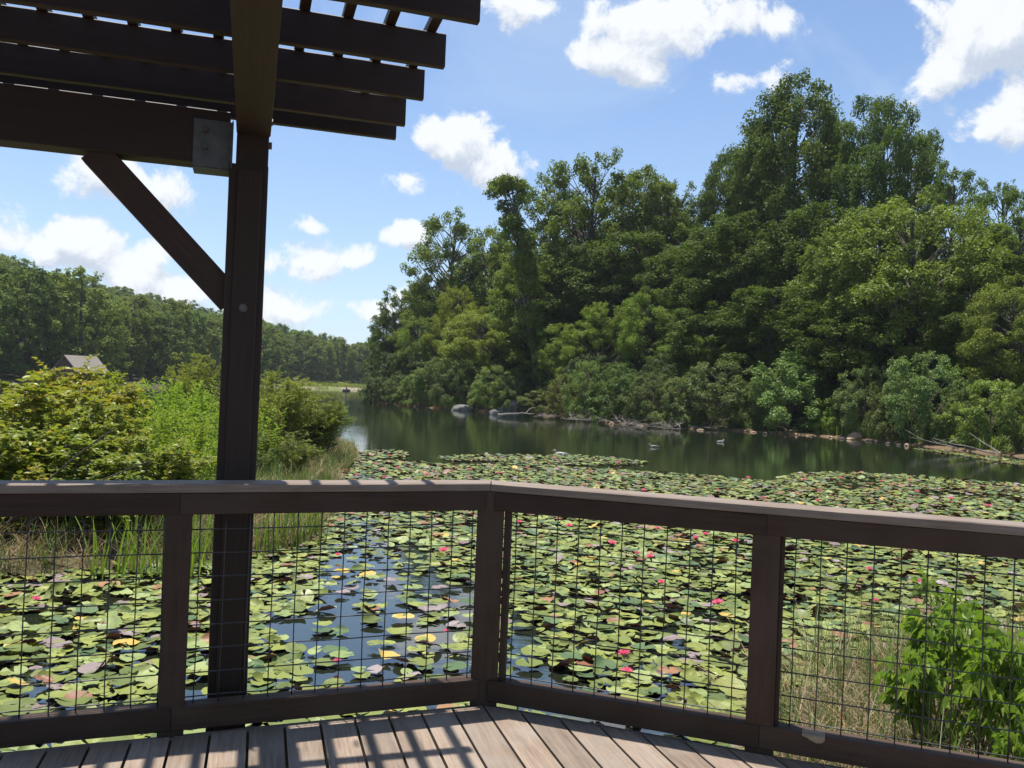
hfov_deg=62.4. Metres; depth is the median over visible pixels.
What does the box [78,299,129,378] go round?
hillside tree
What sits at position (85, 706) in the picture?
lily pad
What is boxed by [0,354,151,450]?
bank shrub
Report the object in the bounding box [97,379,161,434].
weed clump
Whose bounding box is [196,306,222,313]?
hillside tree
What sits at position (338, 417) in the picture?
bank shrub
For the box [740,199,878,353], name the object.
broadleaf tree
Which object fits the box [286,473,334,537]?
blade plant
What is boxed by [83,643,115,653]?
lily pad
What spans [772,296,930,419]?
broadleaf tree
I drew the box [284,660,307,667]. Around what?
lily pad
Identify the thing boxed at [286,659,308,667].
lily pad
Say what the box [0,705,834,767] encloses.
deck
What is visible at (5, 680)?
lily pad
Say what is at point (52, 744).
lily pad
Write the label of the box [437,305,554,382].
broadleaf tree
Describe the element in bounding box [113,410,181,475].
weed clump
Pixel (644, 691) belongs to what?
lily pad
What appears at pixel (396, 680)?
lily pad
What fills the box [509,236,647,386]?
broadleaf tree
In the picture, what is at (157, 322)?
hillside tree
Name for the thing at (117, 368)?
hillside tree
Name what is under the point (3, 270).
hillside tree
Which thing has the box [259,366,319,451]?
bank shrub
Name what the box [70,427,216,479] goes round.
bank shrub
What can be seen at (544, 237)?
broadleaf tree
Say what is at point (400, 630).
lily pad
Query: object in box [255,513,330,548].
blade plant
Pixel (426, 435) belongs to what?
water
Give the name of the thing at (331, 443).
bank shrub
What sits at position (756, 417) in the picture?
shore bush
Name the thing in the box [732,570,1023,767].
rush grass
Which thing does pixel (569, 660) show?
lily pad
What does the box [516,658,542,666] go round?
lily pad
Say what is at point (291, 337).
hillside tree
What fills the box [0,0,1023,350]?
sky
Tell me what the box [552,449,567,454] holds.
duck
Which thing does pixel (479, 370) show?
undergrowth bush
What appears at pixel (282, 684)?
lily pad
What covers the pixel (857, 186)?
broadleaf tree
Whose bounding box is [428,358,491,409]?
shore bush
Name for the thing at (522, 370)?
undergrowth bush
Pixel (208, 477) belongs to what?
weed clump
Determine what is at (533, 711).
lily pad
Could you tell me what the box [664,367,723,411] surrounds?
undergrowth bush
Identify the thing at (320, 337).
hillside tree
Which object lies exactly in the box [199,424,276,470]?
bank shrub
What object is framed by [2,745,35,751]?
lily pad
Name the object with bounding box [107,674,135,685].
lily pad
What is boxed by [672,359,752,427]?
shore bush
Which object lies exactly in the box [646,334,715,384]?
broadleaf tree
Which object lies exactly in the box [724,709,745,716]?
lily pad
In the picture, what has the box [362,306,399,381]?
ragged tree
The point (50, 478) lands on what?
bare stem
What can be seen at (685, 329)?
broadleaf tree
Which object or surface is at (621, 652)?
water lily flower
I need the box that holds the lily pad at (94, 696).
[81,690,109,698]
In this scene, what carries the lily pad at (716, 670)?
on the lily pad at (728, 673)
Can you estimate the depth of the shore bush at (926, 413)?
44.70 m
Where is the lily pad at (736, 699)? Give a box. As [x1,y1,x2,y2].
[727,696,745,706]
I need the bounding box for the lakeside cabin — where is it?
[51,355,109,386]
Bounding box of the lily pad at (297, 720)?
[283,718,308,722]
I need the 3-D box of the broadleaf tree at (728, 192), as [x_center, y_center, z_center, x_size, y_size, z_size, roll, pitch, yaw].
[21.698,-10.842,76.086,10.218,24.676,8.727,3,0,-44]
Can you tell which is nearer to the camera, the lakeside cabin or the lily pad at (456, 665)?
the lily pad at (456, 665)
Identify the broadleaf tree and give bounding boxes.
[372,339,395,394]
[387,273,461,368]
[391,315,443,380]
[400,205,510,357]
[422,284,484,390]
[435,230,521,383]
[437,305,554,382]
[481,253,578,388]
[493,172,615,327]
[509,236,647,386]
[531,323,586,404]
[533,148,651,324]
[550,229,702,376]
[554,301,647,378]
[603,164,702,316]
[610,178,711,334]
[614,288,683,380]
[628,240,747,355]
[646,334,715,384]
[651,305,756,382]
[672,210,808,361]
[694,145,741,291]
[703,285,841,404]
[712,127,800,258]
[730,67,847,329]
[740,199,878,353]
[760,232,886,417]
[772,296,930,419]
[782,188,1023,391]
[826,93,956,332]
[877,127,955,284]
[911,280,1023,386]
[915,157,991,343]
[952,271,1023,414]
[956,177,1023,294]
[962,201,1023,349]
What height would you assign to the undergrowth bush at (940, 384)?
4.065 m
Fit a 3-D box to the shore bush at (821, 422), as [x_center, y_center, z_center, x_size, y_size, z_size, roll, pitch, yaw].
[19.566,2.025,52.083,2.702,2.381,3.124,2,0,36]
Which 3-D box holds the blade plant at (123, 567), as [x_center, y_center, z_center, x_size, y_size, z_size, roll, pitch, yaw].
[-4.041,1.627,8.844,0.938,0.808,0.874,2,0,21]
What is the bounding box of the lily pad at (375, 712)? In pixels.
[358,710,384,715]
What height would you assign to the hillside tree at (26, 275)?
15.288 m
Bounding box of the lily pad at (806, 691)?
[796,687,819,697]
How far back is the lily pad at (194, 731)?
4.93 m
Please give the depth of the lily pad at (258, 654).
6.39 m
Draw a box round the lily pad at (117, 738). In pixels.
[95,735,134,742]
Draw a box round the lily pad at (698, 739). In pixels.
[686,736,714,743]
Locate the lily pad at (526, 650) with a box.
[521,646,550,655]
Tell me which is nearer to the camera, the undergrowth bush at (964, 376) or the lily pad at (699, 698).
the lily pad at (699, 698)
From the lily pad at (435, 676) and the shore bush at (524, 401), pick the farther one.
the shore bush at (524, 401)
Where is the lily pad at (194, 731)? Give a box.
[183,728,205,733]
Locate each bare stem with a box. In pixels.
[6,422,123,524]
[26,459,153,524]
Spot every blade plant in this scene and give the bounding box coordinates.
[75,515,160,581]
[113,515,212,587]
[148,514,213,569]
[253,513,310,555]
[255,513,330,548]
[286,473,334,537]
[872,604,954,746]
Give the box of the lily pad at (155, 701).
[131,698,156,704]
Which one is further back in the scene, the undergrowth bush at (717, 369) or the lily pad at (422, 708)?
the undergrowth bush at (717, 369)
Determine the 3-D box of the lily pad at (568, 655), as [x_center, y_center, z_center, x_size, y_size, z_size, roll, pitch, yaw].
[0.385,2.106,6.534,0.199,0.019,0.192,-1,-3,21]
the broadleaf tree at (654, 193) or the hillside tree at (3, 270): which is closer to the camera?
the broadleaf tree at (654, 193)
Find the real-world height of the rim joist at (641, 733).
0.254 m
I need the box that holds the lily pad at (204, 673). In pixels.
[192,669,207,675]
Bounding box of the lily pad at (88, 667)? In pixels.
[78,658,110,673]
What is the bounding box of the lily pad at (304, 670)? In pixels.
[289,665,313,674]
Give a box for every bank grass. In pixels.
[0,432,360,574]
[0,434,373,574]
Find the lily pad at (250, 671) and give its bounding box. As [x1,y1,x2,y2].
[247,669,254,677]
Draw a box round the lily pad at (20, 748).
[17,746,39,750]
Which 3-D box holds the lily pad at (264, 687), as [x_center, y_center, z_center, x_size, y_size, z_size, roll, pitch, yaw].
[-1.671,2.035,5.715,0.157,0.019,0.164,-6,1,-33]
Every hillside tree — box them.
[0,253,35,272]
[0,255,8,266]
[0,264,62,378]
[0,266,40,351]
[0,270,75,371]
[0,274,13,366]
[5,265,21,273]
[10,259,37,271]
[31,265,133,372]
[47,300,89,367]
[61,287,115,370]
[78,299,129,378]
[80,274,104,288]
[91,310,128,371]
[98,286,118,295]
[98,287,124,299]
[105,310,157,380]
[107,286,133,296]
[107,292,119,302]
[111,294,163,372]
[118,309,186,381]
[119,297,142,308]
[132,301,163,313]
[138,298,196,381]
[140,294,168,304]
[148,300,169,311]
[165,297,204,312]
[167,309,210,378]
[182,317,221,382]
[192,328,222,379]
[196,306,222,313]
[200,314,222,380]
[206,311,222,316]
[260,325,284,382]
[260,334,279,379]
[262,318,271,327]
[262,325,287,376]
[264,330,298,378]
[268,323,290,337]
[278,329,288,358]
[278,340,303,380]
[285,332,316,378]
[285,334,303,370]
[287,329,313,340]
[289,339,320,368]
[302,339,339,382]
[303,343,326,378]
[312,332,340,373]
[323,336,356,381]
[324,341,344,377]
[340,345,365,382]
[344,341,372,383]
[358,341,378,371]
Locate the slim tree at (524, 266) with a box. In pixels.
[482,173,544,405]
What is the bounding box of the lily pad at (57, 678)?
[36,670,65,684]
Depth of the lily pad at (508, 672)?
6.15 m
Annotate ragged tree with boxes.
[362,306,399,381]
[370,285,414,369]
[383,300,424,366]
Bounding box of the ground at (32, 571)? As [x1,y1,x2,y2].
[0,365,1023,767]
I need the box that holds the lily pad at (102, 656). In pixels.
[82,652,112,660]
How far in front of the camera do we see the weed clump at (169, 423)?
12.93 m
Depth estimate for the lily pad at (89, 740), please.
4.74 m
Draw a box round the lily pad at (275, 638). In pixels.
[263,634,286,650]
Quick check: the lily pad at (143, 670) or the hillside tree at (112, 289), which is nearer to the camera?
the lily pad at (143, 670)
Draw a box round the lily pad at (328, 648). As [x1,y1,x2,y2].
[322,645,347,654]
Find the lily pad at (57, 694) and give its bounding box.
[36,690,66,698]
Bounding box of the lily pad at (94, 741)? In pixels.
[61,738,98,743]
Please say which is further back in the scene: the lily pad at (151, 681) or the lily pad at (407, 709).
the lily pad at (151, 681)
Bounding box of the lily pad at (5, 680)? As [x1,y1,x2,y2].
[0,677,22,687]
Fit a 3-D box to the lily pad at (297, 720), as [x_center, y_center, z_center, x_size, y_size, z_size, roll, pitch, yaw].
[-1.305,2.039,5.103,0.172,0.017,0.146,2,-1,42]
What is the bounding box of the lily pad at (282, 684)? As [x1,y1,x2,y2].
[262,681,289,692]
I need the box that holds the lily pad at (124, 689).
[109,684,136,693]
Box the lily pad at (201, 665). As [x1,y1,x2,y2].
[188,661,207,669]
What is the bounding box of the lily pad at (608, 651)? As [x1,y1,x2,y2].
[589,644,615,654]
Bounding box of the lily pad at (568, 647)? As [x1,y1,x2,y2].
[549,638,572,650]
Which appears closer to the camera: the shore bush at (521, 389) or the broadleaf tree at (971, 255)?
the broadleaf tree at (971, 255)
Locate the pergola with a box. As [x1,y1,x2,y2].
[0,0,480,731]
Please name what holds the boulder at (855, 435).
on the ground at (32, 571)
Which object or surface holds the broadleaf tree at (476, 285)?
on the ground at (32, 571)
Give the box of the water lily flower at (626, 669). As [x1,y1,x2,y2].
[619,666,632,672]
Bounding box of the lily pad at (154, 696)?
[146,693,156,698]
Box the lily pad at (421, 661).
[409,657,433,665]
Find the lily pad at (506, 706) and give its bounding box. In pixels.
[497,703,516,708]
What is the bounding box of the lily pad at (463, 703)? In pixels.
[451,702,468,705]
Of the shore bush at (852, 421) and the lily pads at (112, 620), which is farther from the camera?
the shore bush at (852, 421)
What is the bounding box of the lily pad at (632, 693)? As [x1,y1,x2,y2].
[620,691,653,700]
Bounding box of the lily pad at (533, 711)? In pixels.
[523,709,545,714]
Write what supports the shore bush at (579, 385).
on the ground at (32, 571)
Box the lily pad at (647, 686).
[636,681,658,688]
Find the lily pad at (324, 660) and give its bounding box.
[312,658,335,665]
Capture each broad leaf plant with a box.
[872,562,988,750]
[909,589,986,742]
[942,610,1023,758]
[945,620,1023,760]
[989,705,1023,761]
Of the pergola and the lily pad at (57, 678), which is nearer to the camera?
the pergola
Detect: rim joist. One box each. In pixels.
[0,705,470,767]
[483,706,844,767]
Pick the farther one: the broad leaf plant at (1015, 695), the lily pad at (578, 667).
the lily pad at (578, 667)
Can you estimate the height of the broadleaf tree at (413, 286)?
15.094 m
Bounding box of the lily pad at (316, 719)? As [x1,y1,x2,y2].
[309,718,324,720]
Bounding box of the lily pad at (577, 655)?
[561,652,584,658]
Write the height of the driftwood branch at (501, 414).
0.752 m
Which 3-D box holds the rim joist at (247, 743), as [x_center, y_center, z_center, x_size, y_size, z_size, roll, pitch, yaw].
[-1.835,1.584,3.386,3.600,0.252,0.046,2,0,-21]
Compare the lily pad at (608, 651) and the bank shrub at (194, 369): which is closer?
the lily pad at (608, 651)
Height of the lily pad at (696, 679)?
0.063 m
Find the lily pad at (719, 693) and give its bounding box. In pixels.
[709,691,730,698]
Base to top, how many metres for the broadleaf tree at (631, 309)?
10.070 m
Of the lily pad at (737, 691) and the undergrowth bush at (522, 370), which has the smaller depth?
the lily pad at (737, 691)
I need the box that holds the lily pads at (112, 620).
[0,448,1023,749]
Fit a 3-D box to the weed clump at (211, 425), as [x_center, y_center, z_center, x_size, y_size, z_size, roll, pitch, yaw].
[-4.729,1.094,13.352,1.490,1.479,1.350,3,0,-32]
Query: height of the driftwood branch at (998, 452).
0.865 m
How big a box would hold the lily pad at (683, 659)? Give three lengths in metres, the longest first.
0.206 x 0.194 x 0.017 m
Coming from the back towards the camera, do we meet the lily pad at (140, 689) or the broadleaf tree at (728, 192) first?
the broadleaf tree at (728, 192)
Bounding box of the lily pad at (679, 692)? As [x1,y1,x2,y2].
[676,689,697,698]
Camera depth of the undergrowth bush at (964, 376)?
46.46 m
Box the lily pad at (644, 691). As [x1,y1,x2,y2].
[632,689,652,696]
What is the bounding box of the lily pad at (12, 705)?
[0,697,34,714]
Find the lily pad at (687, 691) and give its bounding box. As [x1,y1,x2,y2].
[669,686,690,698]
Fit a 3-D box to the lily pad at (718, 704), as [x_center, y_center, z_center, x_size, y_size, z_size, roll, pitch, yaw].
[1.320,2.127,5.564,0.176,0.022,0.175,7,13,-6]
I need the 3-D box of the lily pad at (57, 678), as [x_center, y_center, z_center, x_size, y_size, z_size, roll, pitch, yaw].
[-3.073,1.950,5.651,0.171,0.060,0.187,2,0,16]
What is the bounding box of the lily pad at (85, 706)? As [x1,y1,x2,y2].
[73,703,96,709]
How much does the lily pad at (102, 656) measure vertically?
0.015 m
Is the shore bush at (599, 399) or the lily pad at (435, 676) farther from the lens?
the shore bush at (599, 399)
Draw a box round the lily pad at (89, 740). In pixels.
[83,738,102,742]
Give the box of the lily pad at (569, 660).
[548,657,576,665]
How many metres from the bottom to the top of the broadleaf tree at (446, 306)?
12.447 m
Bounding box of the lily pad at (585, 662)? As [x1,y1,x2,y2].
[576,660,593,666]
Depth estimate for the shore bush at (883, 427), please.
46.79 m
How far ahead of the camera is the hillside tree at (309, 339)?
262.63 m
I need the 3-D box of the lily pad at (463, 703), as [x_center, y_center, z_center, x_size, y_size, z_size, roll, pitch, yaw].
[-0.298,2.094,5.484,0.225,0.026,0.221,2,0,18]
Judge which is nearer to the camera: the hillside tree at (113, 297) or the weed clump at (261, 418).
the weed clump at (261, 418)
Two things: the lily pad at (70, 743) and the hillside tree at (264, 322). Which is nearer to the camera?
the lily pad at (70, 743)
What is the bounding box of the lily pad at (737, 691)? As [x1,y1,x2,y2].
[725,689,746,697]
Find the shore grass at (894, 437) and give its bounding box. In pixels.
[740,417,1023,450]
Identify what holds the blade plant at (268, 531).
on the ground at (32, 571)
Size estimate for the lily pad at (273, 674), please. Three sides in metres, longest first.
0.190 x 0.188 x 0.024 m
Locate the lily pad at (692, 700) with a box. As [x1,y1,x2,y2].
[679,696,698,708]
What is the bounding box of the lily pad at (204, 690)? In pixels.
[201,687,206,693]
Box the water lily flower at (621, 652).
[618,649,629,654]
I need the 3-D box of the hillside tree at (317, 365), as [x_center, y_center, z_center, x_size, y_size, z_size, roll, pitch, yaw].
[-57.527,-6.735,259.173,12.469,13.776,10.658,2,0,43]
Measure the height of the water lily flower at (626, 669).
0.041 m
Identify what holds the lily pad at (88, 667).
on the water
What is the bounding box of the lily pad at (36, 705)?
[20,703,46,712]
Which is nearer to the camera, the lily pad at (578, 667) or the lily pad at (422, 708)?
the lily pad at (422, 708)
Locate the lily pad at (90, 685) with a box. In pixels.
[82,680,110,688]
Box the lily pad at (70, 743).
[57,741,81,746]
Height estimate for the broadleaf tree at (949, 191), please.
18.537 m
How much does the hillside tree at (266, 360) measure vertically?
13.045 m
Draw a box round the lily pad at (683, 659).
[678,657,703,664]
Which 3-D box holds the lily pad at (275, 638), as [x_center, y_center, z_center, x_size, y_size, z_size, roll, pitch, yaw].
[-1.831,2.011,6.592,0.196,0.075,0.216,5,0,6]
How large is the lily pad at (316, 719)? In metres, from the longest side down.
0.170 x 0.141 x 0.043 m
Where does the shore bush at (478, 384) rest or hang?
on the ground at (32, 571)
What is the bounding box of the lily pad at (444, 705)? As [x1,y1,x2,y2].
[436,704,459,708]
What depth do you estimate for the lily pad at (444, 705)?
5.46 m
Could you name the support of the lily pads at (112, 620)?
on the water
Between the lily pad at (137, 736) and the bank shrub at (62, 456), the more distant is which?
the bank shrub at (62, 456)
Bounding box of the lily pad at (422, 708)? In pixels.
[402,706,426,710]
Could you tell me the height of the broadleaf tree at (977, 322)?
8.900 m
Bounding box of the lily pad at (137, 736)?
[133,734,146,738]
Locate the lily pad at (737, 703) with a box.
[722,700,745,709]
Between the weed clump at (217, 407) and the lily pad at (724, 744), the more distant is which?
the weed clump at (217, 407)
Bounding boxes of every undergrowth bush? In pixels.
[357,352,411,402]
[389,360,447,401]
[424,366,465,400]
[457,351,505,401]
[471,346,527,406]
[508,356,549,404]
[515,358,565,412]
[554,353,624,413]
[578,360,630,411]
[612,368,653,415]
[621,352,691,416]
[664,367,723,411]
[705,366,747,411]
[713,368,765,418]
[766,366,831,421]
[795,362,835,416]
[836,355,918,429]
[877,357,937,409]
[917,371,958,433]
[932,372,993,426]
[955,356,1007,434]
[984,368,1023,435]
[1000,376,1023,440]
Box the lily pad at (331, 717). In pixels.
[313,715,341,719]
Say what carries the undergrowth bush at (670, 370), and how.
on the ground at (32, 571)
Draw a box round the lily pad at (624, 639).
[608,635,631,643]
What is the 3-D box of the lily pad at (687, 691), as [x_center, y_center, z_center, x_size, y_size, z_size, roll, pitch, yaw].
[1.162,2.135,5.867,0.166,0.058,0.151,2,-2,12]
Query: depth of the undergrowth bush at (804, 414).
57.29 m
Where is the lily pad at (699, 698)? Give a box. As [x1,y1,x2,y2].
[690,691,705,703]
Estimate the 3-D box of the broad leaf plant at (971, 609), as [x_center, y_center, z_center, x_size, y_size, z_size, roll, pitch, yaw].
[2.541,1.703,4.929,0.486,1.054,0.452,2,0,22]
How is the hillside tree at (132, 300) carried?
on the ground at (32, 571)
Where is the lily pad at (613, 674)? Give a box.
[608,670,629,676]
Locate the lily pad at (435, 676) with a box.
[423,674,449,678]
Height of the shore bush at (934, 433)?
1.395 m
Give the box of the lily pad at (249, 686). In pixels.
[247,683,259,689]
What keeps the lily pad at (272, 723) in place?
on the water
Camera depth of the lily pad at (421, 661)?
6.34 m
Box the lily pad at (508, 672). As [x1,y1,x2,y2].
[498,665,512,674]
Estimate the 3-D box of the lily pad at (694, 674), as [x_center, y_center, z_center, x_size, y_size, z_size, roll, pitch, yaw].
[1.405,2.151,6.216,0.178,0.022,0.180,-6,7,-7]
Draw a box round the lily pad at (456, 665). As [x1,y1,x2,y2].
[441,661,466,670]
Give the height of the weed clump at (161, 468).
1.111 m
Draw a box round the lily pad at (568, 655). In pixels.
[549,653,572,659]
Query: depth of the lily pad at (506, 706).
5.38 m
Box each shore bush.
[365,378,399,402]
[378,375,410,404]
[391,367,435,406]
[408,356,466,407]
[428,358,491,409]
[466,365,512,409]
[494,368,530,412]
[516,390,561,414]
[543,373,583,418]
[555,361,617,417]
[573,363,664,421]
[621,371,683,424]
[638,377,711,426]
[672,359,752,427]
[728,385,780,428]
[738,348,837,431]
[806,398,851,433]
[829,364,891,436]
[864,376,922,441]
[879,350,973,441]
[920,421,970,443]
[929,387,993,445]
[934,378,1023,446]
[989,383,1023,454]
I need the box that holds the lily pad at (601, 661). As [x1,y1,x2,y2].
[594,655,617,668]
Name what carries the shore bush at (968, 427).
on the ground at (32, 571)
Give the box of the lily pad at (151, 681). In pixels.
[144,676,157,688]
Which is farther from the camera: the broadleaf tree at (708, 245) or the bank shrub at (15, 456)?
the broadleaf tree at (708, 245)
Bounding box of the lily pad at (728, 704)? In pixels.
[720,702,744,710]
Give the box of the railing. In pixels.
[0,480,1023,767]
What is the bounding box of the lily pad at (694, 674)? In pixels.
[691,671,714,681]
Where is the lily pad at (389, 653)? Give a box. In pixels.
[378,648,399,658]
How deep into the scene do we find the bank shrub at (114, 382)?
14.06 m
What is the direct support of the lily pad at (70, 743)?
on the water
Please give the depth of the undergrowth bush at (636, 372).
63.95 m
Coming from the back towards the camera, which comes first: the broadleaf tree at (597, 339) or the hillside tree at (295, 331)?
the hillside tree at (295, 331)
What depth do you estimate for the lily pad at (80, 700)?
5.25 m
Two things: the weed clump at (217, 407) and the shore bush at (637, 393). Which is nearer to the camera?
the weed clump at (217, 407)
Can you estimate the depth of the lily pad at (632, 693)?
5.78 m
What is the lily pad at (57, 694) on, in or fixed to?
on the water
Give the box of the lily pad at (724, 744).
[711,742,733,747]
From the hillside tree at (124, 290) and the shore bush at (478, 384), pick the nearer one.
the shore bush at (478, 384)
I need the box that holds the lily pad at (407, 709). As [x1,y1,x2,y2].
[393,707,417,711]
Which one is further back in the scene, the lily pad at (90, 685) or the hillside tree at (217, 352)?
the hillside tree at (217, 352)
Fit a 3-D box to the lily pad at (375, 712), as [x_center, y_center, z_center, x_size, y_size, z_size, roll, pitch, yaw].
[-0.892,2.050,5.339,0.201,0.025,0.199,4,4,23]
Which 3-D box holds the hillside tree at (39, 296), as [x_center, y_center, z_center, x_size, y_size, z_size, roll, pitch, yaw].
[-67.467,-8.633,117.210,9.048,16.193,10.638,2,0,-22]
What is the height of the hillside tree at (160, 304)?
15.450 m
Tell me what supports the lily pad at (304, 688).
on the water
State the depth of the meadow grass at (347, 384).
250.51 m
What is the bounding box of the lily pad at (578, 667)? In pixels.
[568,665,592,670]
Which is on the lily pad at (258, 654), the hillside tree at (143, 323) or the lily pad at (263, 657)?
the lily pad at (263, 657)
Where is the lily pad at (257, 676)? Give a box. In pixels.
[250,671,273,685]
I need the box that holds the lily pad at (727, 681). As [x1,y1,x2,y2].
[717,676,745,691]
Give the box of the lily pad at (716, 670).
[700,663,723,675]
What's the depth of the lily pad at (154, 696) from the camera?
5.45 m
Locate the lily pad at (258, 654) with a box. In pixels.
[248,652,272,658]
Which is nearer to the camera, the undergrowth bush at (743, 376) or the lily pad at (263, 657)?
the lily pad at (263, 657)
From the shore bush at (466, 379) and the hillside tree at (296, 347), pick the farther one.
the hillside tree at (296, 347)
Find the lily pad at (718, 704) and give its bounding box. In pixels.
[700,699,725,713]
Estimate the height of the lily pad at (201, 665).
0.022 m
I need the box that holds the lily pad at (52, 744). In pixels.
[40,743,60,747]
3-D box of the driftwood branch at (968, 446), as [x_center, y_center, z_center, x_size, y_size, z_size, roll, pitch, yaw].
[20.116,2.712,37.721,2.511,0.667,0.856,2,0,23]
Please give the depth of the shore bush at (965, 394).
42.57 m
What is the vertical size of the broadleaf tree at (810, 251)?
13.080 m
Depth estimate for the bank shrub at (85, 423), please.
11.22 m
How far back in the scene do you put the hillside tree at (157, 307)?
246.63 m
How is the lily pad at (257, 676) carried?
on the water
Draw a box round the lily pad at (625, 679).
[620,676,643,686]
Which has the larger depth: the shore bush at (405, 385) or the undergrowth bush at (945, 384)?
the shore bush at (405, 385)
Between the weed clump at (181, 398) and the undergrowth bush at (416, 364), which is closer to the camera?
the weed clump at (181, 398)
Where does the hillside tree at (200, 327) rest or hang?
on the ground at (32, 571)
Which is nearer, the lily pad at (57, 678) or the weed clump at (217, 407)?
the lily pad at (57, 678)
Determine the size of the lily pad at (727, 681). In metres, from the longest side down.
0.198 x 0.194 x 0.014 m
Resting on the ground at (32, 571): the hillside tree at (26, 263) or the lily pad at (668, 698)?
the hillside tree at (26, 263)
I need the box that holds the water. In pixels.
[0,385,1023,751]
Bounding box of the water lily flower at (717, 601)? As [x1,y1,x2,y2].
[712,599,723,604]
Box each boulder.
[451,404,473,410]
[489,410,498,414]
[498,400,527,412]
[847,432,864,438]
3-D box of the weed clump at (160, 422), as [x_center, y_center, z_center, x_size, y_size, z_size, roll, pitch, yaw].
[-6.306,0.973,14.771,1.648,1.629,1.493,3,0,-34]
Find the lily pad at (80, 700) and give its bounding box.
[54,696,91,705]
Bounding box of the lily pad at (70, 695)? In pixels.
[64,690,91,705]
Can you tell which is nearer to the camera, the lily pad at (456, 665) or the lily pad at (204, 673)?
the lily pad at (204, 673)
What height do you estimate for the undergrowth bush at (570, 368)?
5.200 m
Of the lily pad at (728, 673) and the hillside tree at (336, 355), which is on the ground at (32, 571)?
the hillside tree at (336, 355)
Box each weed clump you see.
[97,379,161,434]
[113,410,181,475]
[118,398,217,479]
[121,395,208,476]
[131,377,212,453]
[137,433,210,479]
[138,376,218,444]
[149,438,217,479]
[151,410,216,479]
[164,379,218,469]
[164,405,270,478]
[166,394,269,463]
[170,382,276,444]
[199,399,286,471]
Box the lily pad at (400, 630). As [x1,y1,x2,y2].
[385,627,411,635]
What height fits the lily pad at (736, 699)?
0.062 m
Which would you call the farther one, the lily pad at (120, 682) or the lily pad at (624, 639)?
the lily pad at (624, 639)
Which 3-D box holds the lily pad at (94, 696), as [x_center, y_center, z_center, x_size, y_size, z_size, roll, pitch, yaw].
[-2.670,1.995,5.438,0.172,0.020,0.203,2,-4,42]
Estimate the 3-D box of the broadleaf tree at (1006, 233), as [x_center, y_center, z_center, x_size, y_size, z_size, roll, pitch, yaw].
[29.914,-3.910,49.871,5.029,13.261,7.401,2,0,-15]
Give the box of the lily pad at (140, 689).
[131,683,156,694]
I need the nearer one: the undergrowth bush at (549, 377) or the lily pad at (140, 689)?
the lily pad at (140, 689)
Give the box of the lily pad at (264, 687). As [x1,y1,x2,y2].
[252,682,275,689]
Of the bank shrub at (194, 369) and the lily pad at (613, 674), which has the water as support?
the lily pad at (613, 674)
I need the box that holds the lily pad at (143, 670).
[129,664,157,677]
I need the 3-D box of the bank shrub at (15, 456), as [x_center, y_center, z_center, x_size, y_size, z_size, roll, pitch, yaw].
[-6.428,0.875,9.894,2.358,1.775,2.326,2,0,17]
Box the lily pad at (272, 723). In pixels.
[261,722,286,725]
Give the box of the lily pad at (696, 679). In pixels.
[685,674,709,686]
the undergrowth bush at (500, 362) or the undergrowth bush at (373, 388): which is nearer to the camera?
the undergrowth bush at (500, 362)
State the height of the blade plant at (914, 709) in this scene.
0.892 m
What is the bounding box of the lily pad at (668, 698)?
[664,696,684,706]
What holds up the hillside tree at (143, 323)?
on the ground at (32, 571)
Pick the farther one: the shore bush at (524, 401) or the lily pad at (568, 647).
the shore bush at (524, 401)
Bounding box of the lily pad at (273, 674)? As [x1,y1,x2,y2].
[262,669,290,678]
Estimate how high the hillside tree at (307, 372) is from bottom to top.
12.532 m
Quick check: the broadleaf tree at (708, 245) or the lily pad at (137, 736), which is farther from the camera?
the broadleaf tree at (708, 245)
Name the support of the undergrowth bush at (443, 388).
on the ground at (32, 571)
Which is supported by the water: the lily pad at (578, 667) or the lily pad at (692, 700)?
the lily pad at (692, 700)
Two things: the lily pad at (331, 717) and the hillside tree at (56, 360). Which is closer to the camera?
the lily pad at (331, 717)
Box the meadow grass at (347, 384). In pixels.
[269,378,379,387]
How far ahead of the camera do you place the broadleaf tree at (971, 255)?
51.83 m
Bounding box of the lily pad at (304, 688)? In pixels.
[293,684,317,689]
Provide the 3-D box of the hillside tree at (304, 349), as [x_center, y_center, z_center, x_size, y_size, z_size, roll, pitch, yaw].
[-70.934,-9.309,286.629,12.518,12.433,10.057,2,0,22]
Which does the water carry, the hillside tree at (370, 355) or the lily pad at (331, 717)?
the lily pad at (331, 717)
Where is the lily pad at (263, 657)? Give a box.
[250,654,276,660]
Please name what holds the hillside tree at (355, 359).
on the ground at (32, 571)
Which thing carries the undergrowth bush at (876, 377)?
on the ground at (32, 571)
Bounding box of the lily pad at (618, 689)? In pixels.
[606,685,628,692]
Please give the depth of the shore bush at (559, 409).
65.03 m
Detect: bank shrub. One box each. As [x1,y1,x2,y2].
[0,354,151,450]
[0,367,127,459]
[0,386,154,479]
[0,393,61,478]
[0,423,148,529]
[0,462,83,537]
[33,364,156,440]
[47,468,159,539]
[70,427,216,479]
[160,352,220,419]
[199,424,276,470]
[212,380,285,453]
[258,429,326,477]
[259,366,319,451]
[265,381,357,451]
[296,407,355,458]
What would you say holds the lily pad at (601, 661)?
on the water
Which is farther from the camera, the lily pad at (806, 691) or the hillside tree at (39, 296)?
the hillside tree at (39, 296)
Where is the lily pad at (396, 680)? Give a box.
[394,675,418,681]
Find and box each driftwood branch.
[498,407,533,415]
[906,430,958,449]
[933,437,995,453]
[970,433,1000,454]
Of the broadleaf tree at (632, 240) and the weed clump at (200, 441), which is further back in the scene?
the broadleaf tree at (632, 240)
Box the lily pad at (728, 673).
[716,670,736,677]

